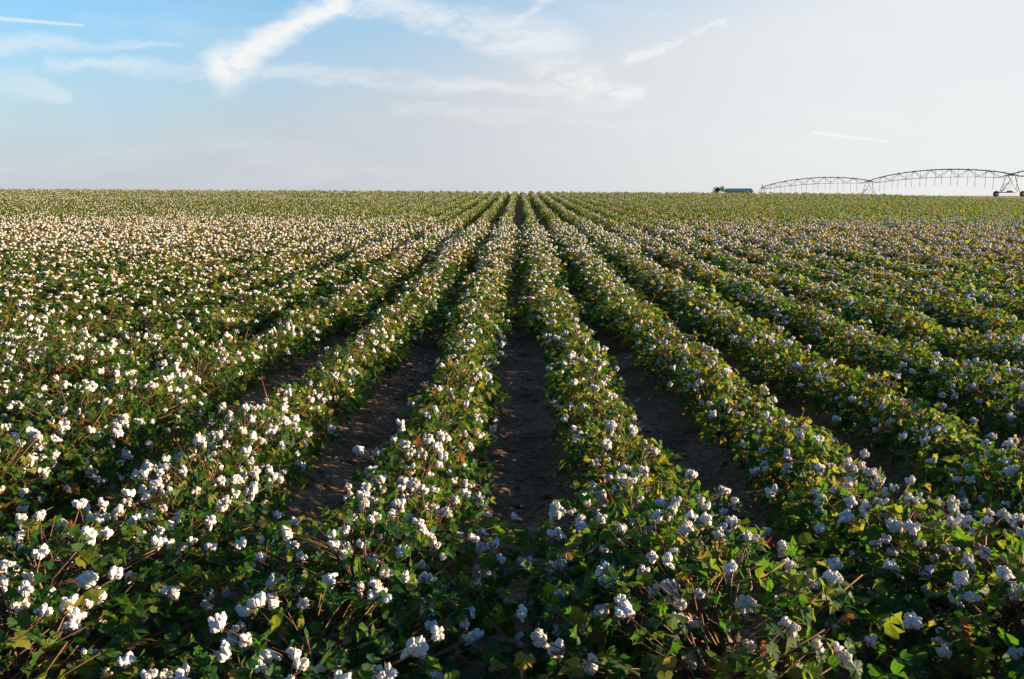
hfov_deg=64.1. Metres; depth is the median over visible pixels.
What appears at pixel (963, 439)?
cotton plant
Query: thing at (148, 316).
cotton plant
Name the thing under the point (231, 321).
cotton plant
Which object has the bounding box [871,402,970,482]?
cotton plant
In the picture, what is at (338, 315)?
cotton plant
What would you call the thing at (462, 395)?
cotton plant
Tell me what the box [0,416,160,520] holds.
cotton plant
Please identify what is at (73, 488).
cotton plant
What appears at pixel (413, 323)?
cotton plant
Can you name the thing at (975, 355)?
cotton plant
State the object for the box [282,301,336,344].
cotton plant
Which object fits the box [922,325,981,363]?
cotton plant
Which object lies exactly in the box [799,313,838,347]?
cotton plant
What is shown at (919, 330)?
cotton plant
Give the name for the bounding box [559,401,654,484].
cotton plant
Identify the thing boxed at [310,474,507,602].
cotton plant
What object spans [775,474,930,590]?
cotton plant
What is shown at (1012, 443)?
cotton plant
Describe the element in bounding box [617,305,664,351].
cotton plant
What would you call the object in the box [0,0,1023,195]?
sky
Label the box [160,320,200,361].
cotton plant
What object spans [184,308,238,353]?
cotton plant
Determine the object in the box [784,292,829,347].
cotton plant
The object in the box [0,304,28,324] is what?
cotton plant
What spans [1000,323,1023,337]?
cotton plant
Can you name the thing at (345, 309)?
cotton plant
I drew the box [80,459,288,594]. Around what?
cotton plant
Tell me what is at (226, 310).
cotton plant
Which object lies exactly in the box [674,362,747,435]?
cotton plant
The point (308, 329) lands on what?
cotton plant
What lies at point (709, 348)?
cotton plant
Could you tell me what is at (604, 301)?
cotton plant
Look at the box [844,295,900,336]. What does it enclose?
cotton plant
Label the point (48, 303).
cotton plant
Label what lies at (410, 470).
cotton plant
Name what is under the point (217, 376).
cotton plant
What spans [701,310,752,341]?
cotton plant
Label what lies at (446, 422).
cotton plant
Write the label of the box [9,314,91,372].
cotton plant
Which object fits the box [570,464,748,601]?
cotton plant
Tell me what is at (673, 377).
cotton plant
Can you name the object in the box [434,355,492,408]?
cotton plant
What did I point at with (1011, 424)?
cotton plant
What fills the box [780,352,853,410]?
cotton plant
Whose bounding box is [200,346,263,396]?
cotton plant
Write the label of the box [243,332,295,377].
cotton plant
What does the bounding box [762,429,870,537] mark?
cotton plant
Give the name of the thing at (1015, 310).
cotton plant
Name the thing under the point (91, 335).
cotton plant
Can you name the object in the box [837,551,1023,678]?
cotton plant
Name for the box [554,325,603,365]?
cotton plant
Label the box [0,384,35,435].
cotton plant
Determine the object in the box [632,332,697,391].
cotton plant
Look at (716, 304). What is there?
cotton plant
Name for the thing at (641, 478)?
cotton plant
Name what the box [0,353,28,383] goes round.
cotton plant
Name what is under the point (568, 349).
cotton plant
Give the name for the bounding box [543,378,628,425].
cotton plant
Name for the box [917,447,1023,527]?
cotton plant
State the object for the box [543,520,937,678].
cotton plant
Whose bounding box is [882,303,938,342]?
cotton plant
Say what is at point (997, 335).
cotton plant
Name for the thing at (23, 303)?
cotton plant
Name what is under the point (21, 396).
cotton plant
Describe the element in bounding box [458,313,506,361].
cotton plant
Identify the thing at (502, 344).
cotton plant
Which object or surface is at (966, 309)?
cotton plant
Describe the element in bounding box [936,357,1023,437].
cotton plant
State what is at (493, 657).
cotton plant
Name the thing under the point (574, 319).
cotton plant
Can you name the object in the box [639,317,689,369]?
cotton plant
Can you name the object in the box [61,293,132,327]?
cotton plant
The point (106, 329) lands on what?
cotton plant
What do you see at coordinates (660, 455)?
cotton plant
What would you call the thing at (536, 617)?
cotton plant
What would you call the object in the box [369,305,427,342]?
cotton plant
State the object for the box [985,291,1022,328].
cotton plant
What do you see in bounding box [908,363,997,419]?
cotton plant
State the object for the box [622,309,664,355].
cotton plant
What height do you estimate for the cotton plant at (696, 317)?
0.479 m
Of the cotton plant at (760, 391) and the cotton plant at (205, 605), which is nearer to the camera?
the cotton plant at (205, 605)
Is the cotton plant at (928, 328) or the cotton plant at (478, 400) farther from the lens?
the cotton plant at (928, 328)
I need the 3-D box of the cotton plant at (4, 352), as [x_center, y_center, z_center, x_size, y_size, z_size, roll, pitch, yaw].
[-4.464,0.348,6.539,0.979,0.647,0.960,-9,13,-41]
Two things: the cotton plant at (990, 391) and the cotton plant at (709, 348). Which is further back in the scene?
the cotton plant at (709, 348)
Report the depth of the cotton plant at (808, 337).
8.88 m
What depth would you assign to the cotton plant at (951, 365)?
6.31 m
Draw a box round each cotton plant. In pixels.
[0,296,44,319]
[0,300,69,319]
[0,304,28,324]
[0,306,35,341]
[0,314,20,341]
[0,327,53,381]
[0,332,57,391]
[0,348,112,424]
[0,349,24,387]
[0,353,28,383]
[0,364,55,431]
[0,368,82,425]
[0,377,165,512]
[0,378,42,435]
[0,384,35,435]
[0,390,177,484]
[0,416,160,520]
[0,423,118,531]
[0,424,91,547]
[0,460,51,557]
[0,497,237,678]
[0,506,261,678]
[0,564,213,678]
[0,581,212,678]
[1,308,56,332]
[4,299,53,314]
[5,310,53,340]
[7,345,62,382]
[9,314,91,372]
[11,331,68,365]
[20,310,60,344]
[28,333,129,404]
[35,365,199,467]
[37,479,296,638]
[38,309,84,336]
[40,299,112,335]
[43,298,103,340]
[43,340,128,399]
[46,326,99,362]
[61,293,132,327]
[66,341,147,394]
[70,315,118,346]
[75,308,131,349]
[80,294,130,321]
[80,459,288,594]
[84,337,140,396]
[93,362,213,450]
[96,318,139,353]
[99,331,160,383]
[102,307,151,343]
[112,437,293,569]
[113,566,524,678]
[119,301,175,343]
[123,334,178,373]
[124,305,184,335]
[128,331,186,372]
[128,372,208,442]
[134,362,221,426]
[138,289,196,329]
[138,298,190,331]
[139,319,196,368]
[140,624,420,678]
[144,297,207,326]
[144,340,250,418]
[154,428,291,535]
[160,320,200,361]
[162,317,219,361]
[174,403,318,507]
[175,400,308,498]
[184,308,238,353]
[186,362,243,412]
[189,539,544,678]
[192,300,269,334]
[192,305,255,338]
[192,345,255,402]
[193,304,253,346]
[193,309,251,346]
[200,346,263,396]
[205,308,258,336]
[205,327,263,383]
[215,339,277,382]
[221,490,522,678]
[222,376,324,480]
[223,302,270,338]
[233,295,286,330]
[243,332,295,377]
[244,326,307,369]
[246,393,342,469]
[254,325,309,365]
[261,383,338,450]
[270,382,334,438]
[271,306,324,352]
[277,320,324,360]
[278,307,338,342]
[279,305,329,347]
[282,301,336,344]
[282,479,543,642]
[289,369,364,424]
[292,369,368,429]
[293,295,353,336]
[294,298,366,331]
[297,351,366,414]
[302,289,375,334]
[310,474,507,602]
[313,344,375,408]
[317,337,385,386]
[319,338,385,392]
[340,418,496,539]
[341,323,400,358]
[345,338,402,381]
[346,329,407,379]
[347,322,404,369]
[353,463,469,560]
[362,316,406,342]
[363,317,417,361]
[365,298,412,348]
[366,302,434,338]
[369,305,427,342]
[370,427,473,511]
[373,301,432,342]
[380,306,431,348]
[386,297,451,331]
[387,406,498,499]
[390,303,440,334]
[398,382,487,430]
[399,389,490,463]
[407,389,498,480]
[414,377,502,454]
[420,360,503,424]
[431,356,497,402]
[433,345,499,382]
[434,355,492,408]
[435,304,496,333]
[435,337,499,375]
[435,355,509,424]
[438,322,497,356]
[440,326,496,360]
[445,296,517,322]
[445,338,503,374]
[446,306,500,334]
[446,329,504,366]
[451,296,505,328]
[451,297,510,330]
[452,302,506,345]
[455,310,500,349]
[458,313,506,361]
[464,305,514,349]
[494,503,862,678]
[507,476,776,656]
[514,547,892,678]
[516,499,829,678]
[517,293,581,329]
[521,285,588,327]
[523,306,580,333]
[526,308,571,345]
[529,300,583,336]
[533,319,584,352]
[534,311,573,347]
[538,330,589,364]
[540,351,598,400]
[541,309,586,347]
[542,323,582,360]
[543,330,607,375]
[543,344,617,381]
[543,358,623,406]
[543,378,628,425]
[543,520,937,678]
[544,363,626,425]
[549,384,635,456]
[550,338,612,387]
[553,360,624,403]
[553,433,666,502]
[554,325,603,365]
[557,389,642,449]
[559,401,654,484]
[560,458,685,545]
[566,416,654,487]
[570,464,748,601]
[588,295,649,336]
[588,418,691,516]
[589,297,632,322]
[590,301,650,344]
[596,465,708,546]
[604,297,663,336]
[608,304,662,349]
[613,293,672,339]
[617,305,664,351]
[620,317,667,360]
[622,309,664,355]
[631,332,687,380]
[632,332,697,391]
[633,319,686,365]
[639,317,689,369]
[653,329,700,381]
[656,342,712,393]
[662,342,723,403]
[664,355,734,411]
[669,291,744,329]
[670,338,734,404]
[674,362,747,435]
[676,350,753,422]
[677,297,751,336]
[677,306,729,335]
[684,301,736,343]
[695,377,779,444]
[698,391,784,474]
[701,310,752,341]
[702,311,752,357]
[706,382,787,451]
[707,298,753,349]
[709,319,756,361]
[722,314,781,360]
[728,326,780,373]
[729,407,835,478]
[729,411,839,500]
[734,327,798,377]
[736,317,793,363]
[741,294,808,330]
[741,340,806,385]
[746,432,847,523]
[747,288,806,332]
[747,462,1015,645]
[748,350,827,404]
[750,324,822,390]
[757,302,819,336]
[758,457,877,561]
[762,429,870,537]
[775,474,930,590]
[776,307,825,340]
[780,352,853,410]
[783,298,845,343]
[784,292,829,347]
[793,358,870,416]
[793,488,1023,678]
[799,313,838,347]
[802,316,859,361]
[804,319,857,355]
[805,364,878,428]
[814,508,1023,678]
[818,329,885,367]
[824,318,880,364]
[826,369,923,437]
[830,385,910,452]
[832,325,893,374]
[833,299,878,325]
[834,296,908,336]
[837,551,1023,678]
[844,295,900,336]
[850,393,946,463]
[852,333,911,379]
[860,301,934,338]
[862,305,923,342]
[870,336,931,386]
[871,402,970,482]
[879,339,941,393]
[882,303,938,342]
[886,319,942,350]
[886,345,955,398]
[889,311,942,353]
[892,352,965,407]
[892,402,996,488]
[895,422,999,513]
[900,287,968,327]
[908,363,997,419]
[912,291,967,329]
[914,292,981,335]
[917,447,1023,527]
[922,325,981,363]
[923,357,1013,423]
[927,326,979,366]
[932,294,994,335]
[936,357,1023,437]
[939,434,1023,540]
[940,436,1023,565]
[943,305,1010,338]
[946,331,1001,364]
[958,334,1021,376]
[960,305,1022,341]
[964,327,1022,381]
[965,374,1023,446]
[970,313,1023,341]
[971,461,1023,541]
[977,290,1023,329]
[981,388,1023,448]
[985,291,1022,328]
[985,301,1023,327]
[987,338,1023,387]
[989,382,1023,458]
[994,317,1023,344]
[995,333,1023,381]
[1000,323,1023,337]
[1005,348,1023,380]
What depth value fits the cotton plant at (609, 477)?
4.08 m
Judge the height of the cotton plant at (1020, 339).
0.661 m
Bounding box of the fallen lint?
[79,325,960,644]
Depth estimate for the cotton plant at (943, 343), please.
8.38 m
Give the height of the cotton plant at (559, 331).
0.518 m
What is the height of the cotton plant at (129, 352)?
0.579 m
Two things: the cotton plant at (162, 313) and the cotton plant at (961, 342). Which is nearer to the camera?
the cotton plant at (961, 342)
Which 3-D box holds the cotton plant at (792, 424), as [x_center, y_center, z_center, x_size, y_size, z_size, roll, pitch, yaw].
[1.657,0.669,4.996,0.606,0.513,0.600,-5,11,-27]
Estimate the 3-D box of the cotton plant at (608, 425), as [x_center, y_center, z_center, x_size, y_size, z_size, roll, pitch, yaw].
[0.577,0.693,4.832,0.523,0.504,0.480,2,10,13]
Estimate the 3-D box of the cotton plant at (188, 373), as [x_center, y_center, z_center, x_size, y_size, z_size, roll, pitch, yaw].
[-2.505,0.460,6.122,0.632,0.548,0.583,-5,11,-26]
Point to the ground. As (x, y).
(520, 464)
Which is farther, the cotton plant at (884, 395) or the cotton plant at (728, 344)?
the cotton plant at (728, 344)
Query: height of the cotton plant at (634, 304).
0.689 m
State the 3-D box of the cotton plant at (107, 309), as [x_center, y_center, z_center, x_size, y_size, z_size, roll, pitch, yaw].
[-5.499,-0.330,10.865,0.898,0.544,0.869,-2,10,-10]
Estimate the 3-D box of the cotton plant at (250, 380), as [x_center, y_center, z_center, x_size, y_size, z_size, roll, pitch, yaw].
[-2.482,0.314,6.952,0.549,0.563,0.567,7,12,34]
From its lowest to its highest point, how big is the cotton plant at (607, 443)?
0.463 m
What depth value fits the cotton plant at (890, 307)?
9.97 m
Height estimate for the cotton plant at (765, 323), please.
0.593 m
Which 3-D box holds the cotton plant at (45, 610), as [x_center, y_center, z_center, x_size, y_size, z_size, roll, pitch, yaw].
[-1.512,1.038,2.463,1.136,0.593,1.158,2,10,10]
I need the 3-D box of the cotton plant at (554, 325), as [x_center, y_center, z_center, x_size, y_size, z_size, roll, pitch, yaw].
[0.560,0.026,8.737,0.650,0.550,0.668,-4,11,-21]
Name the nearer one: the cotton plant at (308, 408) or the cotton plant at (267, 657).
the cotton plant at (267, 657)
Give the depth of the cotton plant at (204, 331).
8.88 m
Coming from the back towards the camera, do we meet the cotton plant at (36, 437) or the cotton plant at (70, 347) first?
the cotton plant at (70, 347)
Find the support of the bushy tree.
on the ground
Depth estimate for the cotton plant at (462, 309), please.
9.81 m
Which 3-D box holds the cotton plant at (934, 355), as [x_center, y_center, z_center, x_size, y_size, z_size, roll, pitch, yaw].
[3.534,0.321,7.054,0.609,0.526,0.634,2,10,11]
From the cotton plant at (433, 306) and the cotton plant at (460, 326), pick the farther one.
the cotton plant at (433, 306)
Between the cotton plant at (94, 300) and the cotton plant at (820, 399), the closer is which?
the cotton plant at (820, 399)
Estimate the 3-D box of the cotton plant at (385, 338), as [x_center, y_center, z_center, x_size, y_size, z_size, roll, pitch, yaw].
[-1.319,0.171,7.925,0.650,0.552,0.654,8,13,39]
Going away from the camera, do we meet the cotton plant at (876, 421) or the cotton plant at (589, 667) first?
the cotton plant at (589, 667)
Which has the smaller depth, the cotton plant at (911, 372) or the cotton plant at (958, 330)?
the cotton plant at (911, 372)
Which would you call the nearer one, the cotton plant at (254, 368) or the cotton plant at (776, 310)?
the cotton plant at (254, 368)
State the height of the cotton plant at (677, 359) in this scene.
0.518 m
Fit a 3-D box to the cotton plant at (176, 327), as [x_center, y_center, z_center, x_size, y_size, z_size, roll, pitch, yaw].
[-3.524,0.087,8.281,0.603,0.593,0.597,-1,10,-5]
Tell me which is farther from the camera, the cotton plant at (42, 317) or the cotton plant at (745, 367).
the cotton plant at (42, 317)
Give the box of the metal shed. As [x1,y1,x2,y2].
[724,188,753,194]
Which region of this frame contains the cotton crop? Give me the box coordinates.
[0,187,1023,659]
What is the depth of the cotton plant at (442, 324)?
10.06 m
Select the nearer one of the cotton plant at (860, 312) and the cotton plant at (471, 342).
the cotton plant at (471, 342)
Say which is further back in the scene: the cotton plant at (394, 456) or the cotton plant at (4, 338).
the cotton plant at (4, 338)
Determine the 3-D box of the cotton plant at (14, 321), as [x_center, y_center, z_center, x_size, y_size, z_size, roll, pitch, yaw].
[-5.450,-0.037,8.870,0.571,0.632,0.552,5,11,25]
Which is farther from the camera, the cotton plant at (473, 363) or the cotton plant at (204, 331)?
the cotton plant at (204, 331)
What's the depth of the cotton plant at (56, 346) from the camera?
7.90 m
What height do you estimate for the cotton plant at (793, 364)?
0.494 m
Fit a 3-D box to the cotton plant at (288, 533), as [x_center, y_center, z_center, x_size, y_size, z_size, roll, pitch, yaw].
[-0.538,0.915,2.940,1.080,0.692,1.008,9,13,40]
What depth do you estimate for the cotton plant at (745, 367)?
7.64 m
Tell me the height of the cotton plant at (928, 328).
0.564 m
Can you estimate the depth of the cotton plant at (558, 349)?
7.67 m
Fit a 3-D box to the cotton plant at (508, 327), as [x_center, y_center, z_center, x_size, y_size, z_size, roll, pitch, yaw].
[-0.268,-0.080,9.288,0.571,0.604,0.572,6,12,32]
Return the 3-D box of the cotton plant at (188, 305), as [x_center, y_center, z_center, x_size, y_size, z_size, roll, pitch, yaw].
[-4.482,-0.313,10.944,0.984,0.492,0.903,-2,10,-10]
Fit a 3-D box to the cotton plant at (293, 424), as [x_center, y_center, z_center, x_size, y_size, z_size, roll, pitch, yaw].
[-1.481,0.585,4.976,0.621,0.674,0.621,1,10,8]
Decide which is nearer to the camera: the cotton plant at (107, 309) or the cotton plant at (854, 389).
the cotton plant at (854, 389)
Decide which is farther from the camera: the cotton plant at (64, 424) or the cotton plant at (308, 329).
the cotton plant at (308, 329)
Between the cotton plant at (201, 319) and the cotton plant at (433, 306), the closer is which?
the cotton plant at (201, 319)
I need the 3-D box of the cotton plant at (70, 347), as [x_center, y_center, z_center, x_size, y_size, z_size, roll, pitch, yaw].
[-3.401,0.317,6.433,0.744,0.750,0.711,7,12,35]
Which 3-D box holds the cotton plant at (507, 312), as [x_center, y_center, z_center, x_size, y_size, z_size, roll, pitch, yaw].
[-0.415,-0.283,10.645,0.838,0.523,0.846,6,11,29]
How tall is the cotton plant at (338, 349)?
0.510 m
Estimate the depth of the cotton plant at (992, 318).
9.35 m
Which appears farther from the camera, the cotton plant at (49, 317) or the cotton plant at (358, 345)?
the cotton plant at (49, 317)
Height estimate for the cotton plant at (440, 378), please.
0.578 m
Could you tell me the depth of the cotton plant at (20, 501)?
3.68 m
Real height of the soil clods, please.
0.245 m
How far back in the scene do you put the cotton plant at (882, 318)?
9.75 m
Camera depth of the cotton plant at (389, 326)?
9.07 m
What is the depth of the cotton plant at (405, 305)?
10.13 m
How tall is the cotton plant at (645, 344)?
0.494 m
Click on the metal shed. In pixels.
(736, 190)
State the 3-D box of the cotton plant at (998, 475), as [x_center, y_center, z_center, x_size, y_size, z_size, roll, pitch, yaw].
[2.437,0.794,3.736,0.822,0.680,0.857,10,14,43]
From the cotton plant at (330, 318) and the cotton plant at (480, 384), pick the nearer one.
the cotton plant at (480, 384)
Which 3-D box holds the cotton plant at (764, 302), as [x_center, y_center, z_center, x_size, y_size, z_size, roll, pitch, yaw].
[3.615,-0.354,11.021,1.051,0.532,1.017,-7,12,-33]
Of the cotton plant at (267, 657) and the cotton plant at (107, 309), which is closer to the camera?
the cotton plant at (267, 657)
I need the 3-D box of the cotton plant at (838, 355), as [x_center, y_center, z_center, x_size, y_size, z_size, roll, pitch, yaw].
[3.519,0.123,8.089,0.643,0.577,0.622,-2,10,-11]
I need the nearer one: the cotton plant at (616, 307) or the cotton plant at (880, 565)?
the cotton plant at (880, 565)
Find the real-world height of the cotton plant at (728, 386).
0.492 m
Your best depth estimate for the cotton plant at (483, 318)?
9.06 m
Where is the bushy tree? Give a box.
[713,186,724,193]
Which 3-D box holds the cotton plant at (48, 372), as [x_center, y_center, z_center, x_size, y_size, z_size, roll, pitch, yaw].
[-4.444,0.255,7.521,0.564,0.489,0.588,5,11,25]
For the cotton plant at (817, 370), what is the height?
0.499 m
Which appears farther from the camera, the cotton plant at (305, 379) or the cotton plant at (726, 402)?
the cotton plant at (305, 379)
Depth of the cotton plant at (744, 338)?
8.12 m
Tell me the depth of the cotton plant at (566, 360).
6.88 m
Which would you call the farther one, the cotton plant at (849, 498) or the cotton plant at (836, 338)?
the cotton plant at (836, 338)
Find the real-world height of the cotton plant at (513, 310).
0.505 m
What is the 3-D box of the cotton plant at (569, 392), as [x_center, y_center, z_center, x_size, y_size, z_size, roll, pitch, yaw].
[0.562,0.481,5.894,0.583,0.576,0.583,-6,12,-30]
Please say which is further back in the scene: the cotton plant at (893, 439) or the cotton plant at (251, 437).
the cotton plant at (893, 439)
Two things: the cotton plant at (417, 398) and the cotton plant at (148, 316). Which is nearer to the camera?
the cotton plant at (417, 398)
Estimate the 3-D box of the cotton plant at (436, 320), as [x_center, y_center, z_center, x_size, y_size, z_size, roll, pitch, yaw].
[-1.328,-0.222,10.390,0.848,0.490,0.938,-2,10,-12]
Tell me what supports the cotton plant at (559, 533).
on the ground
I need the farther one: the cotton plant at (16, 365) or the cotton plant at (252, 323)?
the cotton plant at (252, 323)
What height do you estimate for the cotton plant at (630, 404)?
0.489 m
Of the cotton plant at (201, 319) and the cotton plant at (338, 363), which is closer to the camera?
the cotton plant at (338, 363)
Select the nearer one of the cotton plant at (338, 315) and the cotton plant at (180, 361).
the cotton plant at (180, 361)
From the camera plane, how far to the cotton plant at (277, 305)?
11.01 m
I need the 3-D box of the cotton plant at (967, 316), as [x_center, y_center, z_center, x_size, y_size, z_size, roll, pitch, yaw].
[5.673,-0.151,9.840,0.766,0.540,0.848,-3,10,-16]
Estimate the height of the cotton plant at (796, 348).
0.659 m
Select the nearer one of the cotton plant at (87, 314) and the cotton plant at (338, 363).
the cotton plant at (338, 363)
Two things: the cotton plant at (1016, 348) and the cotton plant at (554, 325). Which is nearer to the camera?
the cotton plant at (1016, 348)
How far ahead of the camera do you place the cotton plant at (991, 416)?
5.46 m
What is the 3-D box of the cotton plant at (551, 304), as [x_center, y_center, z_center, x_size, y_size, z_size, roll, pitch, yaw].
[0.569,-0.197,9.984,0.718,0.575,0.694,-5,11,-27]
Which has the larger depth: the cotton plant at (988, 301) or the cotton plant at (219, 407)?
the cotton plant at (988, 301)
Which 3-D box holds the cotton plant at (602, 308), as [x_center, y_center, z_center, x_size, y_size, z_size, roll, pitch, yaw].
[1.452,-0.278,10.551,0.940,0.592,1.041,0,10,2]
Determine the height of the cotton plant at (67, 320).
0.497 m
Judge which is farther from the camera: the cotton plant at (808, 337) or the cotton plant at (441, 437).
the cotton plant at (808, 337)
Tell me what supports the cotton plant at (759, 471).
on the ground
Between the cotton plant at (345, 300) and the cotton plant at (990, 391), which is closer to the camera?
the cotton plant at (990, 391)
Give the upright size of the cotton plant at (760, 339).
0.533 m
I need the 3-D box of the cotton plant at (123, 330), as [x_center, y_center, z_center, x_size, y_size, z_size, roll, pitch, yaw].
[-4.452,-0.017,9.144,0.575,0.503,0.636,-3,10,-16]
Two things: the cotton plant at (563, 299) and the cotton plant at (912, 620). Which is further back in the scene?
the cotton plant at (563, 299)
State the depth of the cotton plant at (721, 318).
9.12 m
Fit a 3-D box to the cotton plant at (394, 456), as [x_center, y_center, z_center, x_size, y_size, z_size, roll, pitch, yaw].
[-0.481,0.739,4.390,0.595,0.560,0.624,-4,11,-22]
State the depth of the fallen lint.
7.79 m
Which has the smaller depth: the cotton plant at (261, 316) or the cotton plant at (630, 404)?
the cotton plant at (630, 404)
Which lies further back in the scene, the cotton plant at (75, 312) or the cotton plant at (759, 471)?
the cotton plant at (75, 312)
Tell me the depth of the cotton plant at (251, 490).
3.28 m
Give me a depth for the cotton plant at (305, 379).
6.29 m
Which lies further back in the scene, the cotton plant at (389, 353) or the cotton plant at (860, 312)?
the cotton plant at (860, 312)
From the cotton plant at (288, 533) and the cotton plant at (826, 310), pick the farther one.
the cotton plant at (826, 310)
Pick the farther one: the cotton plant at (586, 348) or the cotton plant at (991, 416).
the cotton plant at (586, 348)
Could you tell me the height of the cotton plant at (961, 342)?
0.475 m
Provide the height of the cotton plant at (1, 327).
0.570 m
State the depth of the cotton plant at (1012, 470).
3.58 m
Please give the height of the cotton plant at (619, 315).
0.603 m
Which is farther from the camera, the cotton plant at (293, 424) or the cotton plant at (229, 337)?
the cotton plant at (229, 337)
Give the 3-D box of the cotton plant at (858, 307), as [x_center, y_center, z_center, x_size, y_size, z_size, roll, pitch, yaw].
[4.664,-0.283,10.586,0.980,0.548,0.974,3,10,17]
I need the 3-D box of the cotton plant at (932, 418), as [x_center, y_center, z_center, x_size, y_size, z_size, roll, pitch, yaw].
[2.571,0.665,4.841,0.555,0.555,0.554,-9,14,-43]
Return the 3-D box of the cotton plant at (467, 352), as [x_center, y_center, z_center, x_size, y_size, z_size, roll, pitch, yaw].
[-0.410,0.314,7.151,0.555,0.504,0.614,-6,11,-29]
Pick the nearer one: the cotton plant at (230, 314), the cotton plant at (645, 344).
the cotton plant at (645, 344)
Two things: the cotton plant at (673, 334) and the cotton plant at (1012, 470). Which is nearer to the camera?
the cotton plant at (1012, 470)
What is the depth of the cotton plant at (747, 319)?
8.67 m
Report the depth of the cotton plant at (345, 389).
6.06 m
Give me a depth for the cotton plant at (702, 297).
10.77 m
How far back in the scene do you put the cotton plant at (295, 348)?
8.38 m
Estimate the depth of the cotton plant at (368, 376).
6.85 m
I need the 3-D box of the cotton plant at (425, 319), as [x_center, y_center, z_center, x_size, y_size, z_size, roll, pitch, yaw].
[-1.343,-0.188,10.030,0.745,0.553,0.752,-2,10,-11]
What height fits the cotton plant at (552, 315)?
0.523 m
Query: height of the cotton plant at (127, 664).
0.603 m
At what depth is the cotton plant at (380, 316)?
9.23 m
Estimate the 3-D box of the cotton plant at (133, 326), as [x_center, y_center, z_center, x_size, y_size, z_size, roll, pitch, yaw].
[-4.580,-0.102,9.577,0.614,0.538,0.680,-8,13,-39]
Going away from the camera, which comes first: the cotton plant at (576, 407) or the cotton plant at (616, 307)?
the cotton plant at (576, 407)
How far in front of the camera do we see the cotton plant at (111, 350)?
6.61 m
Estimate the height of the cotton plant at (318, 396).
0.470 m
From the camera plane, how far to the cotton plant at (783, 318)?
10.09 m
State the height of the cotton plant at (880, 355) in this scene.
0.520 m
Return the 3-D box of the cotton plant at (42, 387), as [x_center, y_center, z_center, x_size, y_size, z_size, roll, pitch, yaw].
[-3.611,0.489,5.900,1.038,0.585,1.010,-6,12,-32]
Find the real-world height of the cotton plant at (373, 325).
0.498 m
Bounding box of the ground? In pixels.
[0,196,1023,678]
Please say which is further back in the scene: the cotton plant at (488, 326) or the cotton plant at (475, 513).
the cotton plant at (488, 326)
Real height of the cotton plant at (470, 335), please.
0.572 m
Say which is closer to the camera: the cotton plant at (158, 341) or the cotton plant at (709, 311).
the cotton plant at (158, 341)
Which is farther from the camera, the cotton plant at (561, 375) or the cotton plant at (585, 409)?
the cotton plant at (561, 375)
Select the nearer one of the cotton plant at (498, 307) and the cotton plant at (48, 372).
the cotton plant at (48, 372)
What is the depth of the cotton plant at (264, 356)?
7.71 m
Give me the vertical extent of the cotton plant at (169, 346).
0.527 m
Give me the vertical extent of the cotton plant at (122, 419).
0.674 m
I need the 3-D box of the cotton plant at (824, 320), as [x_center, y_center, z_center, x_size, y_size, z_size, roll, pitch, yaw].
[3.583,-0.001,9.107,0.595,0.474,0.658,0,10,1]
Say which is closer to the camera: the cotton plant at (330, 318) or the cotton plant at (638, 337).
the cotton plant at (638, 337)
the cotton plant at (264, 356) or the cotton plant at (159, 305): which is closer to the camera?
the cotton plant at (264, 356)
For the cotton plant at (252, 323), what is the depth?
9.85 m
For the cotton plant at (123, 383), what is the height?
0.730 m
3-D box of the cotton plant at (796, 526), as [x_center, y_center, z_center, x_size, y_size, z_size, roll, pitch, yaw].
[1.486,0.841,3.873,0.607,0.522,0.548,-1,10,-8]
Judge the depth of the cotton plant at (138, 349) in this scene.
7.51 m
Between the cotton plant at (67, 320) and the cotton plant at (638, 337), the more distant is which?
the cotton plant at (67, 320)
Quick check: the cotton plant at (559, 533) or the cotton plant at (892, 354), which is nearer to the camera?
the cotton plant at (559, 533)
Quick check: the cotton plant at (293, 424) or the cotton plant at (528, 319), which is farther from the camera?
the cotton plant at (528, 319)
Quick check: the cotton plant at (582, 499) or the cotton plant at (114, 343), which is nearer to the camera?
the cotton plant at (582, 499)
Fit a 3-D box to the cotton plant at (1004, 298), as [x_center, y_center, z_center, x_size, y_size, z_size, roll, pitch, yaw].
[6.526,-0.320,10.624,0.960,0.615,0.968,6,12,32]
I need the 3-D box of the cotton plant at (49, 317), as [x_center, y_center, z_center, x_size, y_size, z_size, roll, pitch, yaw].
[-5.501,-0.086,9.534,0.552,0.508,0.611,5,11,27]
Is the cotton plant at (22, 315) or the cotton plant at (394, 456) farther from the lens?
the cotton plant at (22, 315)
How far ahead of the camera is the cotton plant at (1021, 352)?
6.88 m
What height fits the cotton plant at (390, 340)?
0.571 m
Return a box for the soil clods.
[11,312,1016,677]
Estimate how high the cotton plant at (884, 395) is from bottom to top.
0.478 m
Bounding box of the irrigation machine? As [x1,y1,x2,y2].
[758,168,1023,196]
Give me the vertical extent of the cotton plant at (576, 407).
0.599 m
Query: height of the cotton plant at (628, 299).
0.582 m
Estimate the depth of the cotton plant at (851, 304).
10.80 m
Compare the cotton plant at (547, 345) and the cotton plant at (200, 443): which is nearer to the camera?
the cotton plant at (200, 443)
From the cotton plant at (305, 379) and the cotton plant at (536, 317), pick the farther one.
the cotton plant at (536, 317)
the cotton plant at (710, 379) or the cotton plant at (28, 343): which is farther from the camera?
the cotton plant at (28, 343)
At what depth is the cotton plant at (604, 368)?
6.58 m
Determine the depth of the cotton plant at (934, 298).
10.54 m
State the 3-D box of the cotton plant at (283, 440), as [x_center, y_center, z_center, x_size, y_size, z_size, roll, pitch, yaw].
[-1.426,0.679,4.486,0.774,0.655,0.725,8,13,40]
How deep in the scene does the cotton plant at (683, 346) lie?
6.99 m
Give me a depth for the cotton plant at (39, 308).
10.55 m
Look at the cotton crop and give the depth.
20.03 m

